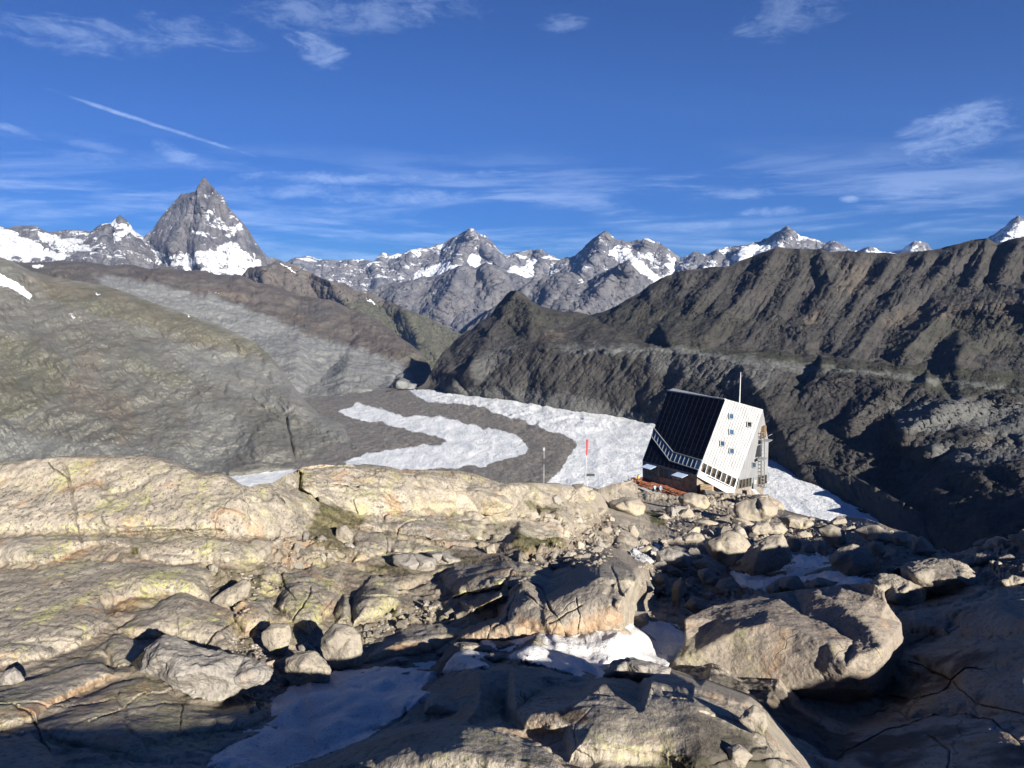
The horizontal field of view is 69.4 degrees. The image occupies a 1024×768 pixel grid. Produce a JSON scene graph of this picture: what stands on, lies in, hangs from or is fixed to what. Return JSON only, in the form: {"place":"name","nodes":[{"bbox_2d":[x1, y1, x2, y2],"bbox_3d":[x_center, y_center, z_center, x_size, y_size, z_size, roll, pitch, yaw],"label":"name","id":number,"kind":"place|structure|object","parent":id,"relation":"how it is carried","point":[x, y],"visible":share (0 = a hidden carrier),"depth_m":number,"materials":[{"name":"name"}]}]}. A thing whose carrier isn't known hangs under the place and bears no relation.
{"place":"outdoors","nodes":[
{"label":"outdoors","id":0,"kind":"place"},
{"bbox_2d":[0,215,156,268],"bbox_3d":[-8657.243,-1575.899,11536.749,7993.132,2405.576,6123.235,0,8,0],"label":"snow mountain","id":1,"kind":"structure","parent":0,"point":[118,240],"depth_m":10591.58,"materials":[{"name":"snow"}]},
{"bbox_2d":[0,257,397,475],"bbox_3d":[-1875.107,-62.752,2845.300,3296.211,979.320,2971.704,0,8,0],"label":"hillside","id":2,"kind":"structure","parent":0,"point":[86,368],"depth_m":2175.66,"materials":[{"name":"stone"}]},
{"bbox_2d":[143,177,299,275],"bbox_3d":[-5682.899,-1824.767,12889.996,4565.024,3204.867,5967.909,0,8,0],"label":"pyramid mountain","id":3,"kind":"structure","parent":0,"point":[202,227],"depth_m":11493.22,"materials":[{"name":"stone"}]},
{"bbox_2d":[16,260,430,398],"bbox_3d":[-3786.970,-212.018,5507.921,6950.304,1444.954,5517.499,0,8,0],"label":"scree slope","id":4,"kind":"structure","parent":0,"point":[312,347],"depth_m":4940.47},
{"bbox_2d":[242,261,460,370],"bbox_3d":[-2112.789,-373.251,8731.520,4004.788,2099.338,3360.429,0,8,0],"label":"valley hill","id":5,"kind":"structure","parent":0,"point":[430,339],"depth_m":7882.68,"materials":[{"name":"stone"}]},
{"bbox_2d":[273,228,555,291],"bbox_3d":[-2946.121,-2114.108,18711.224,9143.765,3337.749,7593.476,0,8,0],"label":"snowy mountain range","id":6,"kind":"structure","parent":0,"point":[471,247],"depth_m":16961.66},
{"bbox_2d":[367,263,530,333],"bbox_3d":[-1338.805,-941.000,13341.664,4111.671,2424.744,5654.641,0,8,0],"label":"foothill","id":7,"kind":"structure","parent":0,"point":[460,299],"depth_m":11865.55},
{"bbox_2d":[0,455,1023,767],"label":"bedrock","id":8,"kind":"structure","parent":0,"point":[106,573],"depth_m":14.23,"materials":[{"name":"stone"}]},
{"bbox_2d":[0,667,24,685],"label":"boulder","id":9,"kind":"object","parent":8,"relation":"on","point":[12,675],"visible":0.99,"depth_m":10.60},
{"bbox_2d":[131,634,272,701],"bbox_3d":[-4.612,4.302,11.066,2.088,1.006,1.283,5,9,34],"label":"boulder","id":10,"kind":"object","parent":8,"relation":"on","point":[178,664],"visible":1,"depth_m":10.66,"materials":[{"name":"stone"}]},
{"bbox_2d":[208,563,217,574],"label":"boulder","id":11,"kind":"object","parent":8,"relation":"on","point":[213,567],"visible":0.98,"depth_m":16.66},
{"bbox_2d":[211,579,250,606],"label":"boulder","id":12,"kind":"object","parent":8,"relation":"on","point":[234,594],"visible":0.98,"depth_m":15.20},
{"bbox_2d":[261,623,291,655],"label":"boulder","id":13,"kind":"object","parent":8,"relation":"on","point":[276,638],"visible":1,"depth_m":13.30,"materials":[{"name":"stone"}]},
{"bbox_2d":[292,561,302,568],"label":"stone","id":14,"kind":"object","parent":8,"relation":"on","point":[298,564],"visible":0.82,"depth_m":18.54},
{"bbox_2d":[293,542,304,552],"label":"stone","id":15,"kind":"object","parent":8,"relation":"on","point":[297,547],"visible":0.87,"depth_m":19.50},
{"bbox_2d":[302,531,308,539],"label":"stone","id":16,"kind":"object","parent":8,"relation":"on","point":[305,536],"visible":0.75,"depth_m":20.37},
{"bbox_2d":[284,650,330,685],"bbox_3d":[-3.333,4.659,12.091,0.799,0.532,0.518,4,9,28],"label":"boulder","id":17,"kind":"object","parent":8,"relation":"on","point":[305,667],"visible":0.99,"depth_m":11.94,"materials":[{"name":"stone"}]},
{"bbox_2d":[298,642,316,651],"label":"boulder","id":18,"kind":"object","parent":8,"relation":"on","point":[304,647],"visible":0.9,"depth_m":13.83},
{"bbox_2d":[320,623,362,670],"bbox_3d":[-2.994,4.635,12.975,0.748,0.765,0.530,6,10,36],"label":"boulder","id":19,"kind":"object","parent":8,"relation":"on","point":[341,646],"visible":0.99,"depth_m":12.81,"materials":[{"name":"stone"}]},
{"bbox_2d":[335,525,353,543],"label":"boulder","id":20,"kind":"object","parent":8,"relation":"on","point":[344,534],"visible":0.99,"depth_m":21.48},
{"bbox_2d":[207,649,489,767],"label":"snow patch","id":21,"kind":"object","parent":8,"relation":"on","point":[342,709],"visible":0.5,"depth_m":10.05,"materials":[{"name":"snow"}]},
{"bbox_2d":[382,657,409,664],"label":"boulder","id":22,"kind":"object","parent":21,"relation":"on","point":[399,660],"visible":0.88,"depth_m":13.01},
{"bbox_2d":[396,620,406,628],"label":"stone","id":23,"kind":"object","parent":8,"relation":"on","point":[401,624],"visible":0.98,"depth_m":15.41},
{"bbox_2d":[392,553,435,571],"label":"boulder","id":24,"kind":"object","parent":8,"relation":"on","point":[417,561],"visible":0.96,"depth_m":20.16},
{"bbox_2d":[426,551,460,564],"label":"boulder","id":25,"kind":"object","parent":8,"relation":"on","point":[445,558],"visible":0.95,"depth_m":21.25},
{"bbox_2d":[436,643,450,655],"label":"boulder","id":26,"kind":"object","parent":8,"relation":"on","point":[442,650],"visible":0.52,"depth_m":13.75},
{"bbox_2d":[453,642,492,651],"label":"boulder","id":27,"kind":"object","parent":8,"relation":"on","point":[476,647],"visible":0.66,"depth_m":13.13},
{"bbox_2d":[466,484,513,515],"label":"boulder","id":28,"kind":"object","parent":8,"relation":"on","point":[487,501],"visible":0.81,"depth_m":28.59,"materials":[{"name":"stone"}]},
{"bbox_2d":[484,544,495,553],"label":"boulder","id":29,"kind":"object","parent":8,"relation":"on","point":[490,549],"visible":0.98,"depth_m":23.11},
{"bbox_2d":[483,653,505,662],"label":"boulder","id":30,"kind":"object","parent":8,"relation":"on","point":[495,657],"visible":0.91,"depth_m":12.30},
{"bbox_2d":[550,561,559,569],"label":"stone","id":31,"kind":"object","parent":8,"relation":"on","point":[554,565],"visible":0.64,"depth_m":22.82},
{"bbox_2d":[552,494,562,504],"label":"boulder","id":32,"kind":"object","parent":8,"relation":"on","point":[556,499],"visible":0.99,"depth_m":36.89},
{"bbox_2d":[563,550,575,557],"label":"stone","id":33,"kind":"object","parent":8,"relation":"on","point":[569,553],"visible":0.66,"depth_m":25.31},
{"bbox_2d":[575,540,584,548],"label":"stone","id":34,"kind":"object","parent":8,"relation":"on","point":[579,544],"visible":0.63,"depth_m":32.44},
{"bbox_2d":[480,621,684,677],"bbox_3d":[1.851,5.666,17.194,4.622,6.014,14.741,2,8,14],"label":"snow patch","id":35,"kind":"object","parent":8,"relation":"on","point":[595,653],"visible":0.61,"depth_m":13.40,"materials":[{"name":"snow"}]},
{"bbox_2d":[634,611,648,627],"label":"boulder","id":36,"kind":"object","parent":35,"relation":"on","point":[641,619],"visible":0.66,"depth_m":16.70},
{"bbox_2d":[579,523,585,532],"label":"stone","id":37,"kind":"object","parent":8,"relation":"on","point":[583,527],"visible":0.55,"depth_m":35.74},
{"bbox_2d":[572,484,595,501],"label":"boulder","id":38,"kind":"object","parent":8,"relation":"on","point":[587,493],"visible":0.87,"depth_m":45.51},
{"bbox_2d":[590,547,602,551],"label":"stone","id":39,"kind":"object","parent":8,"relation":"on","point":[597,549],"visible":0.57,"depth_m":28.01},
{"bbox_2d":[596,540,606,547],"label":"stone","id":40,"kind":"object","parent":8,"relation":"on","point":[600,543],"visible":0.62,"depth_m":34.11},
{"bbox_2d":[601,526,612,533],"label":"stone","id":41,"kind":"object","parent":8,"relation":"on","point":[608,530],"visible":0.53,"depth_m":42.52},
{"bbox_2d":[208,492,1023,705],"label":"gravel","id":42,"kind":"structure","parent":8,"relation":"on","point":[525,561],"depth_m":22.89,"materials":[{"name":"gravel"}]},
{"bbox_2d":[608,497,645,515],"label":"boulder","id":43,"kind":"object","parent":42,"relation":"on","point":[632,506],"visible":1,"depth_m":70.87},
{"bbox_2d":[628,525,638,537],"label":"boulder","id":44,"kind":"object","parent":8,"relation":"on","point":[633,530],"visible":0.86,"depth_m":48.16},
{"bbox_2d":[603,657,670,681],"bbox_3d":[1.832,4.247,10.899,1.028,0.534,0.764,0,8,0],"label":"boulder","id":45,"kind":"object","parent":8,"relation":"on","point":[633,668],"visible":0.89,"depth_m":10.68,"materials":[{"name":"stone"}]},
{"bbox_2d":[638,546,651,555],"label":"stone","id":46,"kind":"object","parent":8,"relation":"on","point":[646,550],"visible":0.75,"depth_m":40.74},
{"bbox_2d":[646,580,653,592],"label":"stone","id":47,"kind":"object","parent":8,"relation":"on","point":[650,587],"visible":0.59,"depth_m":21.22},
{"bbox_2d":[628,476,687,497],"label":"terrace","id":48,"kind":"structure","parent":8,"relation":"on","point":[656,484],"depth_m":122.72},
{"bbox_2d":[630,544,690,563],"bbox_3d":[7.880,9.003,41.018,4.546,12.859,39.230,3,8,20],"label":"snow patch","id":49,"kind":"object","parent":8,"relation":"on","point":[638,553],"visible":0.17,"depth_m":38.64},
{"bbox_2d":[653,561,667,571],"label":"stone","id":50,"kind":"object","parent":8,"relation":"on","point":[661,565],"visible":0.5,"depth_m":37.98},
{"bbox_2d":[655,573,668,586],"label":"boulder","id":51,"kind":"object","parent":8,"relation":"on","point":[660,579],"visible":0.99,"depth_m":28.59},
{"bbox_2d":[665,506,676,516],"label":"stone","id":52,"kind":"object","parent":8,"relation":"on","point":[670,510],"visible":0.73,"depth_m":79.89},
{"bbox_2d":[666,539,680,545],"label":"stone","id":53,"kind":"object","parent":8,"relation":"on","point":[670,542],"visible":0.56,"depth_m":50.91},
{"bbox_2d":[656,547,692,568],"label":"boulder","id":54,"kind":"object","parent":8,"relation":"on","point":[678,559],"visible":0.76,"depth_m":39.12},
{"bbox_2d":[666,565,682,574],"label":"stone","id":55,"kind":"object","parent":8,"relation":"on","point":[670,569],"visible":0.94,"depth_m":38.20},
{"bbox_2d":[670,546,687,551],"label":"stone","id":56,"kind":"object","parent":8,"relation":"on","point":[681,548],"visible":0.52,"depth_m":47.77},
{"bbox_2d":[671,578,686,606],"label":"boulder","id":57,"kind":"object","parent":8,"relation":"on","point":[679,587],"visible":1,"depth_m":26.84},
{"bbox_2d":[674,506,685,512],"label":"stone","id":58,"kind":"object","parent":8,"relation":"on","point":[678,508],"visible":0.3,"depth_m":82.14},
{"bbox_2d":[678,509,693,517],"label":"stone","id":59,"kind":"object","parent":8,"relation":"on","point":[686,513],"visible":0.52,"depth_m":81.28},
{"bbox_2d":[686,527,699,533],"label":"stone","id":60,"kind":"object","parent":8,"relation":"on","point":[695,529],"visible":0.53,"depth_m":60.90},
{"bbox_2d":[682,532,704,543],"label":"boulder","id":61,"kind":"object","parent":8,"relation":"on","point":[694,537],"visible":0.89,"depth_m":54.10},
{"bbox_2d":[678,492,710,509],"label":"boulder","id":62,"kind":"object","parent":8,"relation":"on","point":[696,501],"visible":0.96,"depth_m":93.59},
{"bbox_2d":[684,596,706,613],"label":"boulder","id":63,"kind":"object","parent":8,"relation":"on","point":[694,604],"visible":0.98,"depth_m":25.82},
{"bbox_2d":[689,548,703,558],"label":"stone","id":64,"kind":"object","parent":8,"relation":"on","point":[694,551],"visible":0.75,"depth_m":45.77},
{"bbox_2d":[692,519,717,525],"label":"stone","id":65,"kind":"object","parent":8,"relation":"on","point":[703,521],"visible":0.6,"depth_m":72.72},
{"bbox_2d":[641,372,771,494],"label":"mountain hut","id":66,"kind":"object","parent":8,"relation":"on","point":[697,440],"visible":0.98,"depth_m":120.91,"materials":[{"name":"silver metal"}]},
{"bbox_2d":[651,428,701,469],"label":"stair window","id":67,"kind":"structure","parent":66,"relation":"in","point":[691,462],"depth_m":123.09,"materials":[{"name":"glass"}]},
{"bbox_2d":[755,445,761,456],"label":"balcony door","id":68,"kind":"structure","parent":66,"relation":"in","point":[758,451],"depth_m":121.75,"materials":[{"name":"metal"}]},
{"bbox_2d":[760,425,766,438],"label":"balcony door","id":69,"kind":"structure","parent":66,"relation":"in","point":[764,427],"depth_m":121.27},
{"bbox_2d":[700,484,713,491],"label":"wood stack","id":70,"kind":"object","parent":8,"relation":"on","point":[706,487],"visible":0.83,"depth_m":116.75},
{"bbox_2d":[701,529,714,536],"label":"stone","id":71,"kind":"object","parent":8,"relation":"on","point":[709,532],"visible":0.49,"depth_m":63.33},
{"bbox_2d":[697,568,719,585],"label":"boulder","id":72,"kind":"object","parent":8,"relation":"on","point":[708,576],"visible":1,"depth_m":36.31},
{"bbox_2d":[691,558,726,574],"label":"boulder","id":73,"kind":"object","parent":8,"relation":"on","point":[717,568],"visible":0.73,"depth_m":39.32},
{"bbox_2d":[702,592,715,599],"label":"stone","id":74,"kind":"object","parent":8,"relation":"on","point":[708,595],"visible":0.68,"depth_m":31.26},
{"bbox_2d":[714,515,732,523],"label":"stone","id":75,"kind":"object","parent":8,"relation":"on","point":[725,519],"visible":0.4,"depth_m":75.96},
{"bbox_2d":[719,526,731,534],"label":"stone","id":76,"kind":"object","parent":8,"relation":"on","point":[724,529],"visible":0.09,"depth_m":62.86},
{"bbox_2d":[706,530,750,567],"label":"boulder","id":77,"kind":"object","parent":8,"relation":"on","point":[728,549],"visible":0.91,"depth_m":41.17,"materials":[{"name":"stone"}]},
{"bbox_2d":[715,577,741,595],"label":"boulder","id":78,"kind":"object","parent":8,"relation":"on","point":[722,586],"visible":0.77,"depth_m":31.84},
{"bbox_2d":[726,744,752,767],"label":"boulder","id":79,"kind":"object","parent":8,"relation":"on","point":[739,755],"visible":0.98,"depth_m":6.35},
{"bbox_2d":[731,526,747,537],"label":"stone","id":80,"kind":"object","parent":8,"relation":"on","point":[739,529],"visible":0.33,"depth_m":60.01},
{"bbox_2d":[729,518,753,524],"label":"stone","id":81,"kind":"object","parent":8,"relation":"on","point":[742,520],"visible":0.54,"depth_m":73.14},
{"bbox_2d":[730,571,767,590],"bbox_3d":[12.638,9.919,37.283,3.513,3.756,11.559,2,8,17],"label":"snow patch","id":82,"kind":"object","parent":8,"relation":"on","point":[733,574],"visible":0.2,"depth_m":34.27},
{"bbox_2d":[738,705,767,735],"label":"boulder","id":83,"kind":"object","parent":8,"relation":"on","point":[753,718],"visible":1,"depth_m":6.88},
{"bbox_2d":[733,496,777,521],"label":"boulder","id":84,"kind":"object","parent":8,"relation":"on","point":[757,508],"visible":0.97,"depth_m":79.83,"materials":[{"name":"stone"}]},
{"bbox_2d":[748,522,771,536],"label":"boulder","id":85,"kind":"object","parent":8,"relation":"on","point":[761,528],"visible":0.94,"depth_m":61.18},
{"bbox_2d":[740,533,790,575],"bbox_3d":[12.448,8.464,36.665,2.545,1.880,1.683,-4,9,-24],"label":"boulder","id":86,"kind":"object","parent":8,"relation":"on","point":[768,554],"visible":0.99,"depth_m":36.04,"materials":[{"name":"stone"}]},
{"bbox_2d":[746,494,784,510],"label":"boulder","id":87,"kind":"object","parent":8,"relation":"on","point":[777,503],"visible":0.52,"depth_m":101.04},
{"bbox_2d":[768,522,787,534],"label":"boulder","id":88,"kind":"object","parent":8,"relation":"on","point":[779,528],"visible":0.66,"depth_m":62.61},
{"bbox_2d":[765,575,805,593],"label":"boulder","id":89,"kind":"object","parent":8,"relation":"on","point":[788,583],"visible":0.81,"depth_m":29.63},
{"bbox_2d":[673,583,904,701],"bbox_3d":[5.973,5.533,15.528,3.950,2.915,4.868,5,9,32],"label":"boulder","id":90,"kind":"object","parent":8,"relation":"on","point":[841,643],"visible":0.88,"depth_m":13.98,"materials":[{"name":"stone"}]},
{"bbox_2d":[788,534,801,551],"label":"boulder","id":91,"kind":"object","parent":8,"relation":"on","point":[795,543],"visible":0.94,"depth_m":47.17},
{"bbox_2d":[779,515,813,528],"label":"boulder","id":92,"kind":"object","parent":8,"relation":"on","point":[797,522],"visible":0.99,"depth_m":70.17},
{"bbox_2d":[735,551,872,590],"bbox_3d":[15.828,9.676,38.920,8.480,8.445,26.536,2,8,17],"label":"snow patch","id":93,"kind":"object","parent":8,"relation":"on","point":[805,562],"visible":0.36,"depth_m":35.01,"materials":[{"name":"snow"}]},
{"bbox_2d":[813,540,829,556],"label":"boulder","id":94,"kind":"object","parent":93,"relation":"on","point":[821,548],"visible":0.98,"depth_m":43.90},
{"bbox_2d":[795,531,812,538],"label":"stone","id":95,"kind":"object","parent":8,"relation":"on","point":[803,534],"visible":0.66,"depth_m":59.19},
{"bbox_2d":[802,544,815,552],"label":"boulder","id":96,"kind":"object","parent":8,"relation":"on","point":[809,548],"visible":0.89,"depth_m":46.08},
{"bbox_2d":[804,577,838,588],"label":"boulder","id":97,"kind":"object","parent":8,"relation":"on","point":[818,582],"visible":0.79,"depth_m":28.16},
{"bbox_2d":[818,524,846,548],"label":"boulder","id":98,"kind":"object","parent":8,"relation":"on","point":[833,535],"visible":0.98,"depth_m":47.75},
{"bbox_2d":[829,516,846,524],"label":"stone","id":99,"kind":"object","parent":8,"relation":"on","point":[838,520],"visible":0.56,"depth_m":72.56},
{"bbox_2d":[842,526,855,530],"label":"stone","id":100,"kind":"object","parent":8,"relation":"on","point":[849,528],"visible":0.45,"depth_m":64.10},
{"bbox_2d":[828,544,876,576],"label":"boulder","id":101,"kind":"object","parent":8,"relation":"on","point":[853,560],"visible":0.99,"depth_m":30.34,"materials":[{"name":"stone"}]},
{"bbox_2d":[854,524,894,543],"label":"boulder","id":102,"kind":"object","parent":8,"relation":"on","point":[870,532],"visible":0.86,"depth_m":46.31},
{"bbox_2d":[867,540,885,558],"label":"boulder","id":103,"kind":"object","parent":8,"relation":"on","point":[876,548],"visible":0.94,"depth_m":37.28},
{"bbox_2d":[890,531,913,546],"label":"boulder","id":104,"kind":"object","parent":8,"relation":"on","point":[903,538],"visible":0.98,"depth_m":44.94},
{"bbox_2d":[869,573,938,605],"bbox_3d":[10.375,5.600,19.800,1.719,0.875,1.108,-4,9,-24],"label":"boulder","id":105,"kind":"object","parent":8,"relation":"on","point":[899,589],"visible":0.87,"depth_m":19.42,"materials":[{"name":"stone"}]},
{"bbox_2d":[912,536,937,556],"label":"boulder","id":106,"kind":"object","parent":8,"relation":"on","point":[922,546],"visible":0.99,"depth_m":40.58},
{"bbox_2d":[893,558,981,595],"bbox_3d":[12.121,5.490,20.584,3.415,1.314,1.976,-5,9,-31],"label":"boulder","id":107,"kind":"object","parent":8,"relation":"on","point":[943,576],"visible":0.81,"depth_m":19.72,"materials":[{"name":"stone"}]},
{"bbox_2d":[961,551,997,567],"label":"boulder","id":108,"kind":"object","parent":8,"relation":"on","point":[978,559],"visible":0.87,"depth_m":24.28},
{"bbox_2d":[972,538,987,545],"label":"stone","id":109,"kind":"object","parent":8,"relation":"on","point":[981,542],"visible":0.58,"depth_m":33.94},
{"bbox_2d":[997,554,1014,561],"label":"stone","id":110,"kind":"object","parent":8,"relation":"on","point":[1005,557],"visible":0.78,"depth_m":22.86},
{"bbox_2d":[997,575,1023,586],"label":"boulder","id":111,"kind":"object","parent":8,"relation":"on","point":[1011,580],"visible":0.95,"depth_m":18.07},
{"bbox_2d":[0,0,1023,261],"label":"sky","id":112,"kind":"structure","parent":0,"point":[339,130],"materials":[{"name":"blue"}]},
{"bbox_2d":[195,383,878,522],"bbox_3d":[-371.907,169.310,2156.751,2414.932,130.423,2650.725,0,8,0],"label":"glacier","id":113,"kind":"object","parent":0,"point":[501,440],"visible":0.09,"depth_m":1869.75,"materials":[{"name":"snow"}]},
{"bbox_2d":[466,261,650,330],"bbox_3d":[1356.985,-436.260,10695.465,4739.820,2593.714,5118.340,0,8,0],"label":"foothill","id":114,"kind":"structure","parent":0,"point":[568,291],"depth_m":9446.61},
{"bbox_2d":[533,231,682,283],"bbox_3d":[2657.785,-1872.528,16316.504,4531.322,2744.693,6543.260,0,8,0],"label":"twin peak mountain","id":115,"kind":"structure","parent":0,"point":[651,261],"depth_m":14638.25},
{"bbox_2d":[386,237,1023,553],"bbox_3d":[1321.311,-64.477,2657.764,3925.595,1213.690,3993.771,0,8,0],"label":"mountain ridge","id":116,"kind":"structure","parent":0,"point":[899,376],"depth_m":2365.98,"materials":[{"name":"stone"}]},
{"bbox_2d":[675,225,851,271],"bbox_3d":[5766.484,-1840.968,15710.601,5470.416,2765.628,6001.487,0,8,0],"label":"snowy mountain","id":117,"kind":"structure","parent":0,"point":[787,236],"depth_m":14269.43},
{"bbox_2d":[768,448,933,546],"bbox_3d":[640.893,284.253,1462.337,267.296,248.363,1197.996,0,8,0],"label":"moraine","id":118,"kind":"structure","parent":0,"point":[885,509],"depth_m":1324.59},
{"bbox_2d":[855,241,931,253],"bbox_3d":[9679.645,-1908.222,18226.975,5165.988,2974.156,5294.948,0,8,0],"label":"snowy summit","id":119,"kind":"structure","parent":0,"point":[915,246],"depth_m":16271.52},
{"bbox_2d":[988,215,1023,242],"bbox_3d":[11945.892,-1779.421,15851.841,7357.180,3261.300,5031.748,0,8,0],"label":"white pyramid mountain","id":120,"kind":"structure","parent":0,"point":[1013,228],"depth_m":13767.89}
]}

